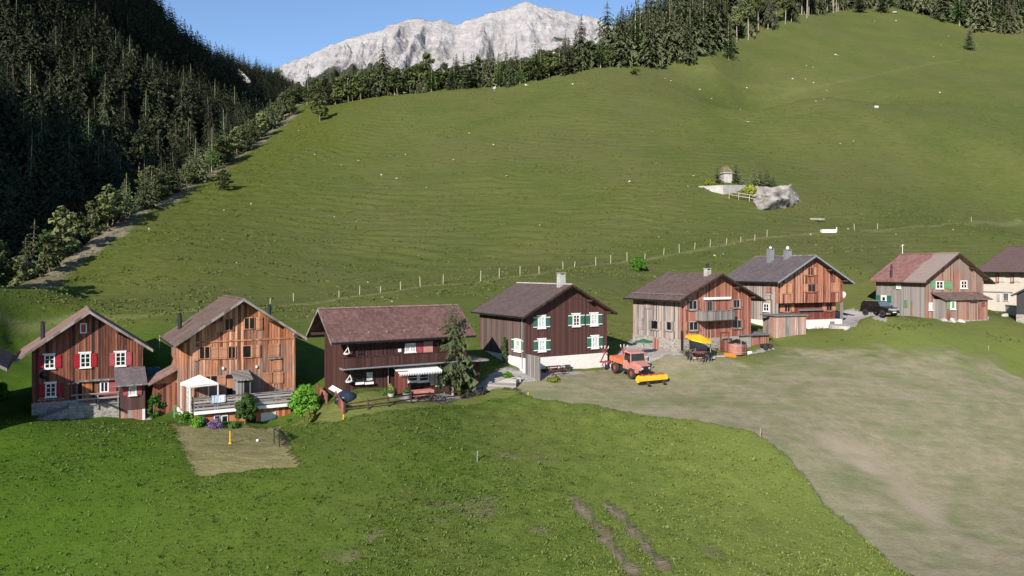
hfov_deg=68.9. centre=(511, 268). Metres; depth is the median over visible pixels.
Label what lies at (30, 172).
spruce tree
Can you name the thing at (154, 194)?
spruce tree
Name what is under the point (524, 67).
pine tree
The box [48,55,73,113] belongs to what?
spruce tree
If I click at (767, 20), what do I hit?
spruce tree
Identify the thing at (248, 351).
window
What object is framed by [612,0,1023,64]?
forest interior
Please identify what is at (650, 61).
spruce tree
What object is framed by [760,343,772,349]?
hand cart
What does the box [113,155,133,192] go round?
spruce tree
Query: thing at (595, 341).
window
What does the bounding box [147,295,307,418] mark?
log house
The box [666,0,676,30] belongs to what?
spruce tree
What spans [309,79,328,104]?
spruce tree
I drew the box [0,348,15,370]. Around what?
dark house
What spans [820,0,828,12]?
spruce tree
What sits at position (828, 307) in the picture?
window
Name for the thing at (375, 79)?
pine tree
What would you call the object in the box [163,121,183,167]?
spruce tree
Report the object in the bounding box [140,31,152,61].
spruce tree
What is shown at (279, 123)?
spruce tree
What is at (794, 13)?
spruce tree
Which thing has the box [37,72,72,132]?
spruce tree
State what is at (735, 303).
window
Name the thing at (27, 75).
spruce tree
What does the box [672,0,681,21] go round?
spruce tree
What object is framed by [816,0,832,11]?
spruce tree
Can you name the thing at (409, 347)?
window
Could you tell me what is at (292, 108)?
pine tree
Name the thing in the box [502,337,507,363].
climbing shrub
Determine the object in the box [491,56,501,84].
larch tree
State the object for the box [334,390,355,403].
tarpaulin
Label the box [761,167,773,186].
spruce tree
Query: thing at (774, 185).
spruce tree
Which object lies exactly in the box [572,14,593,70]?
spruce tree
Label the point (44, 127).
spruce tree
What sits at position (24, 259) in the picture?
spruce tree
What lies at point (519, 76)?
larch tree
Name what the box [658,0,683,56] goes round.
spruce tree
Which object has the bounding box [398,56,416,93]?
spruce tree
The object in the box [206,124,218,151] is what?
spruce tree
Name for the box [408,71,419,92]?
spruce tree
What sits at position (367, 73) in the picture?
pine tree
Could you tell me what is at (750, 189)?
bush
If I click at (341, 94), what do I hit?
pine tree
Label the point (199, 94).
spruce tree
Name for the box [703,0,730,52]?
spruce tree
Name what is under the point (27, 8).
pine tree
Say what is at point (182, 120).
spruce tree
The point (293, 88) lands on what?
spruce tree
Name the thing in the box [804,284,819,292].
window
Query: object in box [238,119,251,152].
spruce tree
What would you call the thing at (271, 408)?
wooden deck
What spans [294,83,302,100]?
pine tree
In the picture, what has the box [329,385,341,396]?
canopy roof
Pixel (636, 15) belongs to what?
spruce tree
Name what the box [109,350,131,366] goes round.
window
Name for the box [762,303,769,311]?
window
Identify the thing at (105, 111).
spruce tree
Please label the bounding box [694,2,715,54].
spruce tree
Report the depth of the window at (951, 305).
90.54 m
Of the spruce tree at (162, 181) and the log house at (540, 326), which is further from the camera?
the spruce tree at (162, 181)
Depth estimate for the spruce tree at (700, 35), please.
286.20 m
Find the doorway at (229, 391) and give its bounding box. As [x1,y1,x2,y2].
[227,374,232,394]
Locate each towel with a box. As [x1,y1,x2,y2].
[211,395,217,402]
[218,395,224,402]
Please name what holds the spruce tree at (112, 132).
on the terrain at (902, 448)
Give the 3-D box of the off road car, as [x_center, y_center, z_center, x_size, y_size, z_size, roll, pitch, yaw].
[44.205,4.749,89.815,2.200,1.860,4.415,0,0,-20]
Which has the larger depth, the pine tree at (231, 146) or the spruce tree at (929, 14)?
the spruce tree at (929, 14)
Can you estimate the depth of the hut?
166.12 m
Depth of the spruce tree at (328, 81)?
266.19 m
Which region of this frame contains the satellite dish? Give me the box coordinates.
[40,372,46,378]
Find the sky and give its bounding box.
[157,0,662,70]
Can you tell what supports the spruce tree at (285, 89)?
on the terrain at (902, 448)
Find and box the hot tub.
[727,339,746,354]
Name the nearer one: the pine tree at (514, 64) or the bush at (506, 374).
the bush at (506, 374)
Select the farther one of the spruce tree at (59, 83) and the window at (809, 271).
the spruce tree at (59, 83)
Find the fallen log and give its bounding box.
[810,218,824,220]
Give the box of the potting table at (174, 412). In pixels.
[173,405,180,417]
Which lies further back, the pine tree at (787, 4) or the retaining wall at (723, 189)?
the pine tree at (787, 4)
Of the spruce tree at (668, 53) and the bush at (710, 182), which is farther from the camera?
the spruce tree at (668, 53)
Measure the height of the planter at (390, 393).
0.748 m
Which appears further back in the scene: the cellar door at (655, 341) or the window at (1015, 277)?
the window at (1015, 277)
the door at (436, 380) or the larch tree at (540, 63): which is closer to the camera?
the door at (436, 380)
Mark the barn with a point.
(1020, 307)
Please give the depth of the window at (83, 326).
63.86 m
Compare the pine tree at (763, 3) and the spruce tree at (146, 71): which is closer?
the spruce tree at (146, 71)
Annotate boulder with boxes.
[750,184,796,209]
[793,191,800,201]
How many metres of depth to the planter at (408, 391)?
62.34 m
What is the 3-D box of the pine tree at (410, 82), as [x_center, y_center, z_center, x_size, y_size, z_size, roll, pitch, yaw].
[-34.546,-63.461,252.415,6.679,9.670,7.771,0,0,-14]
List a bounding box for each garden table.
[95,393,116,402]
[411,388,437,400]
[691,351,706,359]
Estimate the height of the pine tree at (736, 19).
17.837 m
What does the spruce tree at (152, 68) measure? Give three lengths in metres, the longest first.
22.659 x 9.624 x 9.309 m
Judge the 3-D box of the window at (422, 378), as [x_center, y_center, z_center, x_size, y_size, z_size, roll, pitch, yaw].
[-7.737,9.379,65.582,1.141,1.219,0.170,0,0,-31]
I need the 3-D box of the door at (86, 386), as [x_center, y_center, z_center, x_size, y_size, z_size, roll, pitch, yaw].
[-36.390,10.500,63.966,0.756,1.693,0.120,0,0,-31]
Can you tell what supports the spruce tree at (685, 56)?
on the terrain at (902, 448)
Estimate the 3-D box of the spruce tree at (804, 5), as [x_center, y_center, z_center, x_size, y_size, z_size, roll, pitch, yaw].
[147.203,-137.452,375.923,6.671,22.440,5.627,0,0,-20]
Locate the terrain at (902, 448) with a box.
[0,0,1023,575]
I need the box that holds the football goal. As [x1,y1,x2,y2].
[274,428,288,446]
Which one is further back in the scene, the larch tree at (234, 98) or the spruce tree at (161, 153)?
the larch tree at (234, 98)
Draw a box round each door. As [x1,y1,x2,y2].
[82,382,91,401]
[435,367,443,386]
[653,338,658,349]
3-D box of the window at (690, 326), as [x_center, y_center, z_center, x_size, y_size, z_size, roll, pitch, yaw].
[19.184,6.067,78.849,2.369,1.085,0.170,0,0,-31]
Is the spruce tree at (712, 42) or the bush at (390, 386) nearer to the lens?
the bush at (390, 386)
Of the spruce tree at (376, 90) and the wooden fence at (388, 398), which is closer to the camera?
the wooden fence at (388, 398)
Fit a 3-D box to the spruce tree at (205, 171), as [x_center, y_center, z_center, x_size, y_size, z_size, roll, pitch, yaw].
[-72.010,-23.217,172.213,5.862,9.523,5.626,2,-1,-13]
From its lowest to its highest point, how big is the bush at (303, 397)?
3.162 m
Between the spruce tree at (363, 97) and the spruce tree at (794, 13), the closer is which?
the spruce tree at (363, 97)
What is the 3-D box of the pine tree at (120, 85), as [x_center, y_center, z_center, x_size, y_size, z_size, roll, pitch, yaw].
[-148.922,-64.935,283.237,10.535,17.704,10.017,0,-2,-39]
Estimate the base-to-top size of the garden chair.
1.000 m
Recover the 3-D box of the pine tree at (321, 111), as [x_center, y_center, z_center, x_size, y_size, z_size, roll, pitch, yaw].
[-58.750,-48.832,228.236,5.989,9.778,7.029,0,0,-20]
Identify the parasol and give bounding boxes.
[635,338,652,356]
[685,330,714,357]
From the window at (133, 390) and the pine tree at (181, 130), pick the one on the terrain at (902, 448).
the pine tree at (181, 130)
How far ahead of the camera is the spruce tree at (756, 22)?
331.87 m
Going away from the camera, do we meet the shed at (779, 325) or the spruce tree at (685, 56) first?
the shed at (779, 325)
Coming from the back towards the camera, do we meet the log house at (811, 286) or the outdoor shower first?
the log house at (811, 286)
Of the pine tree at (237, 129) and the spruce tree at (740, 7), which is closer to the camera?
the pine tree at (237, 129)
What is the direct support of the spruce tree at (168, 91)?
on the terrain at (902, 448)
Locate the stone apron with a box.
[829,324,854,329]
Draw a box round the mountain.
[272,1,612,101]
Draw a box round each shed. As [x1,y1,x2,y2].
[737,331,771,345]
[759,313,808,337]
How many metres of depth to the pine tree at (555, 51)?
265.05 m
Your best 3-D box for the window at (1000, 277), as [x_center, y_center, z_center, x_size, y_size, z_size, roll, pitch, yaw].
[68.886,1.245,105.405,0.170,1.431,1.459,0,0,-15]
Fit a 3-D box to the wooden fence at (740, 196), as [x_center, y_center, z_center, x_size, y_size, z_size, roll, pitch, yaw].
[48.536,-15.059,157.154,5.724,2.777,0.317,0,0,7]
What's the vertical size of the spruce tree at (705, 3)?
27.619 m
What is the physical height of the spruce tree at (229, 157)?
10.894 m
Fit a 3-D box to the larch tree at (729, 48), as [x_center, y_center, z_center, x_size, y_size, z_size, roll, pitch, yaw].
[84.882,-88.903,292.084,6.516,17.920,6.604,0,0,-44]
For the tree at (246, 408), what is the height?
3.094 m
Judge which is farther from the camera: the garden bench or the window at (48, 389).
the garden bench
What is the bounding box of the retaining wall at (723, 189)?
[698,185,744,193]
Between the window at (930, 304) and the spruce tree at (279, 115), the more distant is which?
the spruce tree at (279, 115)
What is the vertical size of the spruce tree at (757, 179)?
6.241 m
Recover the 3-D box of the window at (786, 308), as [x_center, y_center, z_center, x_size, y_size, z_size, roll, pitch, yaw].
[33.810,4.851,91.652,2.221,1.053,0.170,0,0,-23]
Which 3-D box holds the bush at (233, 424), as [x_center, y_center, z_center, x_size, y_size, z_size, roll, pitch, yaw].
[-22.557,12.716,60.461,0.975,0.836,0.997,0,0,-25]
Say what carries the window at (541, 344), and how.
in the log house at (540, 326)
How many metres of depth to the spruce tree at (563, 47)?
257.45 m
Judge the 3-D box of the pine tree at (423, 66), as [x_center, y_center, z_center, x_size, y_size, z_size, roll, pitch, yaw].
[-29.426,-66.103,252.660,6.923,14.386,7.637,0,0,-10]
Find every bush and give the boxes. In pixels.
[0,382,12,399]
[147,393,164,418]
[179,411,193,423]
[191,416,204,427]
[227,421,239,428]
[287,384,320,416]
[302,408,316,423]
[381,388,387,395]
[387,383,393,392]
[450,382,461,393]
[502,371,511,377]
[546,375,559,382]
[629,256,646,270]
[703,178,716,185]
[741,184,763,196]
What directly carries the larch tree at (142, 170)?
on the terrain at (902, 448)
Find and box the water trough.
[820,227,836,232]
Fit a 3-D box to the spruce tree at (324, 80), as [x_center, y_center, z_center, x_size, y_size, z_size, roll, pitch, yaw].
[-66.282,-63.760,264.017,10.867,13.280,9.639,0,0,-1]
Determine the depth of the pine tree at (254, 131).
211.49 m
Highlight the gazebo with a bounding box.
[180,375,218,412]
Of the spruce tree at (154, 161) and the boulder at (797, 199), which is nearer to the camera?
the boulder at (797, 199)
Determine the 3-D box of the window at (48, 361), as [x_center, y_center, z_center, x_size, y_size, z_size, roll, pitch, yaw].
[-38.750,7.765,62.566,1.661,1.343,0.170,0,0,-31]
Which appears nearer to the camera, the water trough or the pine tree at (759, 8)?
the water trough
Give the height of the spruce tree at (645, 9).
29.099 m
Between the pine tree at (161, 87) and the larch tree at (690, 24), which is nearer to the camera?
the larch tree at (690, 24)
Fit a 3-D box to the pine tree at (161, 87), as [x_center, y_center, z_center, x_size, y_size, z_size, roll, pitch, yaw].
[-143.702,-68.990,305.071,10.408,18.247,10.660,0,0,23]
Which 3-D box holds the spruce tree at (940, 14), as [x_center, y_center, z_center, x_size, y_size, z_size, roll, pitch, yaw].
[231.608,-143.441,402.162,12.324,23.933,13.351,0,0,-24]
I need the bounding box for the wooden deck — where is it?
[191,390,292,422]
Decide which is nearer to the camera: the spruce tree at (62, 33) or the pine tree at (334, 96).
the pine tree at (334, 96)
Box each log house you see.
[13,305,154,419]
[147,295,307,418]
[306,304,488,394]
[471,273,617,380]
[623,263,765,351]
[727,246,855,328]
[868,244,994,321]
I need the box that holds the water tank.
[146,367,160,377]
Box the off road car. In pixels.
[860,300,899,316]
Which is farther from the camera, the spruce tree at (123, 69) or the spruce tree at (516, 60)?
the spruce tree at (123, 69)
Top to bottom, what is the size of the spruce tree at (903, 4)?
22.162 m
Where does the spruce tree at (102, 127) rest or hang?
on the terrain at (902, 448)
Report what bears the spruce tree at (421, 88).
on the terrain at (902, 448)
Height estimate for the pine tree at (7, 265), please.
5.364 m
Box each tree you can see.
[0,48,10,82]
[0,240,7,248]
[0,249,21,286]
[1,259,39,287]
[4,68,24,127]
[9,236,39,280]
[11,0,21,30]
[12,220,52,278]
[13,100,34,154]
[16,4,40,31]
[17,130,46,216]
[18,64,39,119]
[21,62,38,99]
[30,101,62,171]
[32,229,61,271]
[33,251,61,275]
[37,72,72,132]
[40,235,69,271]
[48,27,64,67]
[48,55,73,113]
[48,205,81,258]
[55,20,76,61]
[61,50,91,119]
[62,0,78,12]
[70,201,106,239]
[80,98,110,152]
[82,110,95,150]
[82,141,109,190]
[85,127,100,168]
[85,198,115,230]
[86,46,100,85]
[87,1,105,23]
[90,1,102,38]
[90,72,118,133]
[93,184,125,228]
[101,115,123,152]
[106,75,135,115]
[106,190,127,223]
[112,180,138,220]
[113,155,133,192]
[114,48,137,106]
[115,92,133,142]
[116,102,135,159]
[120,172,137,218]
[121,36,136,66]
[123,132,153,171]
[126,48,140,76]
[130,163,163,210]
[133,152,148,190]
[134,119,162,149]
[134,165,167,196]
[134,172,161,207]
[136,56,159,102]
[137,91,150,129]
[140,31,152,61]
[147,80,169,123]
[147,148,159,178]
[148,77,174,114]
[148,114,169,154]
[148,130,170,172]
[150,58,159,85]
[153,158,173,202]
[155,168,172,200]
[160,122,192,164]
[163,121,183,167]
[164,75,174,114]
[166,151,189,193]
[171,82,197,112]
[171,85,199,144]
[174,131,191,170]
[177,139,210,184]
[181,163,195,181]
[183,126,199,156]
[187,63,198,98]
[188,147,208,184]
[190,147,201,175]
[194,79,206,110]
[196,144,210,163]
[197,104,215,146]
[197,112,219,140]
[201,151,213,169]
[203,130,221,171]
[203,148,212,173]
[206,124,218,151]
[209,133,237,163]
[210,81,219,107]
[210,135,230,165]
[214,126,235,164]
[214,169,233,189]
[220,108,226,133]
[220,112,230,134]
[228,86,239,111]
[229,96,237,113]
[229,126,247,153]
[232,118,246,132]
[234,392,258,423]
[235,124,252,145]
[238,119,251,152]
[247,119,261,136]
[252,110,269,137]
[254,119,269,134]
[265,101,279,129]
[267,110,281,126]
[275,92,289,112]
[275,95,285,119]
[281,86,290,114]
[281,86,296,103]
[285,97,296,115]
[292,84,298,102]
[293,82,303,98]
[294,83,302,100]
[296,70,316,101]
[302,81,309,104]
[305,84,315,101]
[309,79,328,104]
[310,93,328,121]
[312,82,323,95]
[318,73,337,100]
[323,80,340,104]
[325,71,332,91]
[329,76,343,104]
[331,76,350,102]
[334,74,359,101]
[345,80,357,100]
[350,65,370,100]
[351,70,369,99]
[360,71,371,95]
[362,65,385,97]
[367,44,396,96]
[369,71,387,94]
[386,60,400,94]
[386,70,405,95]
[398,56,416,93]
[400,67,417,93]
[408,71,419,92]
[409,65,419,81]
[414,71,429,92]
[415,52,434,84]
[423,58,438,87]
[424,64,437,91]
[432,62,450,85]
[433,68,445,89]
[435,301,478,395]
[443,68,458,89]
[444,67,459,84]
[446,53,466,88]
[449,58,461,85]
[457,52,476,85]
[457,54,483,88]
[469,56,485,85]
[479,59,496,86]
[482,52,498,85]
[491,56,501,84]
[493,56,505,86]
[494,61,507,86]
[500,43,511,82]
[502,59,517,87]
[506,52,523,81]
[512,61,519,77]
[513,51,523,80]
[515,58,525,82]
[516,60,532,80]
[524,54,542,72]
[526,41,543,79]
[527,57,545,81]
[535,47,547,78]
[539,51,557,74]
[542,50,559,77]
[551,39,576,75]
[551,48,559,57]
[553,41,564,73]
[555,34,573,74]
[555,43,579,74]
[565,38,589,69]
[568,46,580,62]
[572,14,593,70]
[584,40,600,66]
[592,33,606,67]
[594,1,628,66]
[601,41,614,66]
[603,9,639,67]
[604,44,618,66]
[616,21,638,65]
[628,0,649,60]
[629,7,647,47]
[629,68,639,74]
[630,3,643,27]
[633,10,665,68]
[636,19,658,63]
[637,0,651,29]
[651,12,673,65]
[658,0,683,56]
[658,13,667,55]
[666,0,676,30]
[671,0,705,60]
[671,13,695,61]
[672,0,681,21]
[674,18,696,63]
[684,0,711,54]
[688,10,697,52]
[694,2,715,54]
[696,0,717,46]
[700,0,713,41]
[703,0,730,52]
[712,0,739,53]
[713,165,724,183]
[721,19,737,59]
[725,1,737,44]
[730,5,743,41]
[731,157,743,183]
[738,0,743,31]
[739,0,756,39]
[743,18,755,37]
[744,7,758,33]
[749,167,759,185]
[752,0,765,16]
[754,0,763,29]
[756,171,766,186]
[757,0,769,24]
[760,0,775,27]
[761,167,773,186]
[765,0,778,28]
[769,175,778,186]
[770,0,783,24]
[781,0,792,23]
[783,0,800,21]
[798,0,809,14]
[805,0,819,13]
[812,0,824,13]
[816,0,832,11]
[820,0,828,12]
[839,0,848,10]
[852,0,867,12]
[861,0,873,8]
[871,0,893,12]
[897,0,915,11]
[912,0,933,14]
[914,0,937,13]
[926,0,952,17]
[929,0,954,21]
[949,0,970,25]
[955,0,978,26]
[961,24,978,50]
[965,0,995,33]
[966,0,990,26]
[976,0,996,30]
[988,0,999,22]
[995,0,1014,32]
[997,0,1018,33]
[1006,0,1023,32]
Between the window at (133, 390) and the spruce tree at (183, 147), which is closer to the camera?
the window at (133, 390)
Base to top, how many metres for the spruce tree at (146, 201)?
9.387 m
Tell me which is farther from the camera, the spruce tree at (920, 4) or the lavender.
the spruce tree at (920, 4)
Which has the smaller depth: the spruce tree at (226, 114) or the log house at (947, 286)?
the log house at (947, 286)
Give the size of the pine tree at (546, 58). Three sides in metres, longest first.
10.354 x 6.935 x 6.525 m
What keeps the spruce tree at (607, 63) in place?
on the terrain at (902, 448)
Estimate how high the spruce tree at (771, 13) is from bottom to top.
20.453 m
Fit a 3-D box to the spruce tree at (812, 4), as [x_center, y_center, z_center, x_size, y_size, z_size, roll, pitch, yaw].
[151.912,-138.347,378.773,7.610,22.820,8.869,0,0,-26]
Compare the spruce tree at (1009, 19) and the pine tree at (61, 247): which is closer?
the pine tree at (61, 247)
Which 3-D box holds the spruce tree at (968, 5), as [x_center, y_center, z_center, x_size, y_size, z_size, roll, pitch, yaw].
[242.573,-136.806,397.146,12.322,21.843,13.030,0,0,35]
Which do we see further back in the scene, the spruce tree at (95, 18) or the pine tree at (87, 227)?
the spruce tree at (95, 18)
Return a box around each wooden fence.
[345,386,482,413]
[729,191,753,201]
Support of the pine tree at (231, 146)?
on the terrain at (902, 448)
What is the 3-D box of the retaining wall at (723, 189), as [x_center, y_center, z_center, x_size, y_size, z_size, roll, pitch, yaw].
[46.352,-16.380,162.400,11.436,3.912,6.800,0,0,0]
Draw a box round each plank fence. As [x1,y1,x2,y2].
[317,383,327,403]
[335,391,344,413]
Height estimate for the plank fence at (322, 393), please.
1.426 m
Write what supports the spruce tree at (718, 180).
on the terrain at (902, 448)
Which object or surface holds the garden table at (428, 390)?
on the terrain at (902, 448)
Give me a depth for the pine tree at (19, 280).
98.44 m
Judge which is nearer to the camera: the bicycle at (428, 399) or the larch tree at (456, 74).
the bicycle at (428, 399)
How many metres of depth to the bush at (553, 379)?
69.61 m
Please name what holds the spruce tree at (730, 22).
on the terrain at (902, 448)
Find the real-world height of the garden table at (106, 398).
0.760 m
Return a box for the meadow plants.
[0,394,912,575]
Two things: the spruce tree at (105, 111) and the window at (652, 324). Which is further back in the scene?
the spruce tree at (105, 111)
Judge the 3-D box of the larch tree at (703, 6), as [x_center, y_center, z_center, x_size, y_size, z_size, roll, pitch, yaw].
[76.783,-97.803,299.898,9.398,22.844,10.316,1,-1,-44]
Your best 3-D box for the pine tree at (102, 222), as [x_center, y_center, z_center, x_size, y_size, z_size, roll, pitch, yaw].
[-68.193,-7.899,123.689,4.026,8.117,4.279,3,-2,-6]
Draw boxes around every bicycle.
[424,391,444,402]
[432,392,449,401]
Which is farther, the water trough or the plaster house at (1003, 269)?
the water trough
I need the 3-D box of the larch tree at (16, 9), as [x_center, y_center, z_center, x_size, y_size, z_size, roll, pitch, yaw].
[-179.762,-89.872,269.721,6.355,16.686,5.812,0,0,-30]
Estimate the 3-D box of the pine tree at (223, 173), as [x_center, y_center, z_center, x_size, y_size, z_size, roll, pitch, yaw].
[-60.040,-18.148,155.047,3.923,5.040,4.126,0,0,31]
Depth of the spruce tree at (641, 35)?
278.72 m
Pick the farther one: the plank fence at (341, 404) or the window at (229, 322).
the window at (229, 322)
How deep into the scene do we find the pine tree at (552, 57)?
258.10 m
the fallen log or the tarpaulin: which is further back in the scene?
the fallen log
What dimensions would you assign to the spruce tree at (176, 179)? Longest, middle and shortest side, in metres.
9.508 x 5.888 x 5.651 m
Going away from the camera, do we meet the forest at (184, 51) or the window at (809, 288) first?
the window at (809, 288)
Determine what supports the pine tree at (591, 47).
on the terrain at (902, 448)
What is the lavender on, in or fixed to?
on the terrain at (902, 448)
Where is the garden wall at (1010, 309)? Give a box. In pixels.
[1005,305,1016,315]
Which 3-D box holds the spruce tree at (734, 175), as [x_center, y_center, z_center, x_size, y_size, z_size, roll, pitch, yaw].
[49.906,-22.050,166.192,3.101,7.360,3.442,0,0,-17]
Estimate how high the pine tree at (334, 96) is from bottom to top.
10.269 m
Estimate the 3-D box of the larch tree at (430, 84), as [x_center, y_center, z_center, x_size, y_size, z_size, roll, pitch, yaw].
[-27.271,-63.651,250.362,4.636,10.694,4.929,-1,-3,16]
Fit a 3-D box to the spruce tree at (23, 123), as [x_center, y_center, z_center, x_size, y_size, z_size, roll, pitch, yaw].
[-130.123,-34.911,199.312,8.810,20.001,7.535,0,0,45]
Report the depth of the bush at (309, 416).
60.32 m
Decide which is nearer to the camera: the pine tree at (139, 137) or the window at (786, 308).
the window at (786, 308)
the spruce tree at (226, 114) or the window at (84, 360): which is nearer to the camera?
the window at (84, 360)
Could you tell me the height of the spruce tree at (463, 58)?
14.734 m
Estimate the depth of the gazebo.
60.33 m
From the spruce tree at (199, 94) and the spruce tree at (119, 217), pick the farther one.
the spruce tree at (199, 94)
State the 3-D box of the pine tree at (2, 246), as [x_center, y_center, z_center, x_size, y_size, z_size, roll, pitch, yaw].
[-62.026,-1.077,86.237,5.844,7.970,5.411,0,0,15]
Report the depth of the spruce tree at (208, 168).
178.92 m
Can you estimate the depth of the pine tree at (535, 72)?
253.04 m
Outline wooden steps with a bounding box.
[488,376,520,388]
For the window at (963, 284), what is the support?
in the log house at (947, 286)
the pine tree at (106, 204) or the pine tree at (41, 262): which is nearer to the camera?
the pine tree at (41, 262)
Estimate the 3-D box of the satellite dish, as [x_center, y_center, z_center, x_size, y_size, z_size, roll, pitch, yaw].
[-38.989,9.082,62.119,0.502,1.050,0.512,0,0,-42]
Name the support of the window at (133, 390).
in the log house at (86, 349)
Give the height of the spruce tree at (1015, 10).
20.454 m
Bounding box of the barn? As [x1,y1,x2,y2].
[1010,289,1023,322]
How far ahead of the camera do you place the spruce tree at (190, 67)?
382.42 m
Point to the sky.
(277, 33)
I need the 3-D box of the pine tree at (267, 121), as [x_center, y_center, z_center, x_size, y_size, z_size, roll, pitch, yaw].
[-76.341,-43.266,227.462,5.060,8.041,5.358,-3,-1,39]
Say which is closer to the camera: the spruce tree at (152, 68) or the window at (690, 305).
the window at (690, 305)
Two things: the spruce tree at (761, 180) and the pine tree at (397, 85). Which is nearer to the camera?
the spruce tree at (761, 180)
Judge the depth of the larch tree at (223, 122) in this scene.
317.72 m
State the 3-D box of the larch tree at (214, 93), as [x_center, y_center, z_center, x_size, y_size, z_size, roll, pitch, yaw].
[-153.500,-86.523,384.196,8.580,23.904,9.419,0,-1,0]
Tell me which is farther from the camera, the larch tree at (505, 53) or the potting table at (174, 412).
the larch tree at (505, 53)
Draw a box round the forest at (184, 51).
[0,0,296,273]
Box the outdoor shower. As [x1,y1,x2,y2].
[720,332,729,351]
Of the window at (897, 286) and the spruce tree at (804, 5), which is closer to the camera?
the window at (897, 286)
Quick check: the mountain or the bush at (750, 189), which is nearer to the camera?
the bush at (750, 189)
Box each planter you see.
[387,389,394,398]
[402,388,410,398]
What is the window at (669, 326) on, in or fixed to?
in the log house at (671, 311)
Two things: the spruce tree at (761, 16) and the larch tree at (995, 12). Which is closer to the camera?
the spruce tree at (761, 16)
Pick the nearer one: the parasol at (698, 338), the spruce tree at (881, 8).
the parasol at (698, 338)
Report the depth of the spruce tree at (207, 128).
305.96 m
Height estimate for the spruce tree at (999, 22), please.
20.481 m
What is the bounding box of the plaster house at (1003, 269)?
[979,245,1023,310]
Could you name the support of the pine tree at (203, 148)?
on the terrain at (902, 448)
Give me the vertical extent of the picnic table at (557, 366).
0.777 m
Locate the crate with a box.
[723,353,735,356]
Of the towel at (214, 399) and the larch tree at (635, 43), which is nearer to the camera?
the towel at (214, 399)
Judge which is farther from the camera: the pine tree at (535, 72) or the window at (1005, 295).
the pine tree at (535, 72)
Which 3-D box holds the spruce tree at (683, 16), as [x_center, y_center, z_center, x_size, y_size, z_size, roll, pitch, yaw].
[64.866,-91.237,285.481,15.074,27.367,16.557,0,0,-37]
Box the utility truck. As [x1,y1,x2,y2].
[599,344,667,385]
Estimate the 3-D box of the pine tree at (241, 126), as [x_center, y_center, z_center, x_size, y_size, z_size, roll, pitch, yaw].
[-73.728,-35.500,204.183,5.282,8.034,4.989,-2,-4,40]
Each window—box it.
[38,353,60,369]
[39,381,62,397]
[74,352,96,368]
[80,323,86,333]
[100,381,115,392]
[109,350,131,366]
[123,386,141,396]
[193,346,217,360]
[204,375,225,386]
[216,318,233,331]
[219,346,235,358]
[221,415,227,421]
[242,345,260,357]
[244,317,262,329]
[352,371,374,385]
[357,345,363,356]
[404,343,422,352]
[408,373,417,382]
[418,372,429,382]
[511,338,523,352]
[533,315,549,328]
[534,338,550,352]
[568,313,584,326]
[586,312,602,326]
[587,335,602,348]
[648,320,660,330]
[663,321,674,331]
[684,300,700,310]
[685,321,701,331]
[703,300,712,310]
[730,299,743,308]
[730,319,744,329]
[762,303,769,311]
[780,304,793,312]
[804,267,816,275]
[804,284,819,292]
[822,303,835,311]
[876,295,890,302]
[893,283,900,288]
[928,303,932,310]
[930,281,948,288]
[947,301,956,309]
[960,281,966,288]
[995,273,1004,282]
[1003,293,1008,300]
[1010,273,1019,282]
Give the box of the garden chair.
[701,354,705,363]
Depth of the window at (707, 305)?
80.00 m
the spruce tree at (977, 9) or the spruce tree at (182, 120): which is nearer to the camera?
the spruce tree at (182, 120)
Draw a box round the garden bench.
[274,388,292,400]
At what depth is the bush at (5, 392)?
65.41 m
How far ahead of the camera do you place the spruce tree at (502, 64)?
252.97 m
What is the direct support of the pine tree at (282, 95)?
on the terrain at (902, 448)
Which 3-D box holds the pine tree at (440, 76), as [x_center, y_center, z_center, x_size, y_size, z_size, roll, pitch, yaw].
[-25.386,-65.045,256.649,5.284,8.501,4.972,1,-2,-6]
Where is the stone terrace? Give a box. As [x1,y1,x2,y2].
[37,391,118,419]
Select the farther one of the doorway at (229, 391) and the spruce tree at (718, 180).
the spruce tree at (718, 180)
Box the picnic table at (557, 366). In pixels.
[542,365,565,374]
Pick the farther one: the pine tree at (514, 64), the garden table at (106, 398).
the pine tree at (514, 64)
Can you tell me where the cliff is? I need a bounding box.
[238,69,250,84]
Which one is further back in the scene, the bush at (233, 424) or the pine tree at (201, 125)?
the pine tree at (201, 125)
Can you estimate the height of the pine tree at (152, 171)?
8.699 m
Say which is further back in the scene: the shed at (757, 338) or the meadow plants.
the shed at (757, 338)
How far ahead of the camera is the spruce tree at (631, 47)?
271.52 m
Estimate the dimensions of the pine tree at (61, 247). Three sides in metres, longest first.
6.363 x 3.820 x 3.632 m
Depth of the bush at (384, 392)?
61.83 m
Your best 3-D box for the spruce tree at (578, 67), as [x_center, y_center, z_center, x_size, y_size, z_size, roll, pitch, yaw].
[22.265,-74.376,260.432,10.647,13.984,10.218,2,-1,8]
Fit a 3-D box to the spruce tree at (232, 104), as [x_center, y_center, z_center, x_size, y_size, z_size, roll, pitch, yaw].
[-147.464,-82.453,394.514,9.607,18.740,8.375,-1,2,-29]
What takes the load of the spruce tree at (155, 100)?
on the terrain at (902, 448)
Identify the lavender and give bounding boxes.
[205,418,224,428]
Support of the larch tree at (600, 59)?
on the terrain at (902, 448)
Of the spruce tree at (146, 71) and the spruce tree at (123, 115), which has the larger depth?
the spruce tree at (146, 71)
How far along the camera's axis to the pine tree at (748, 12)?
324.54 m
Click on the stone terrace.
(93, 409)
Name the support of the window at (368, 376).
in the log house at (398, 348)
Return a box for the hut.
[715,166,733,182]
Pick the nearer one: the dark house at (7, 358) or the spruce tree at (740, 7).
the dark house at (7, 358)

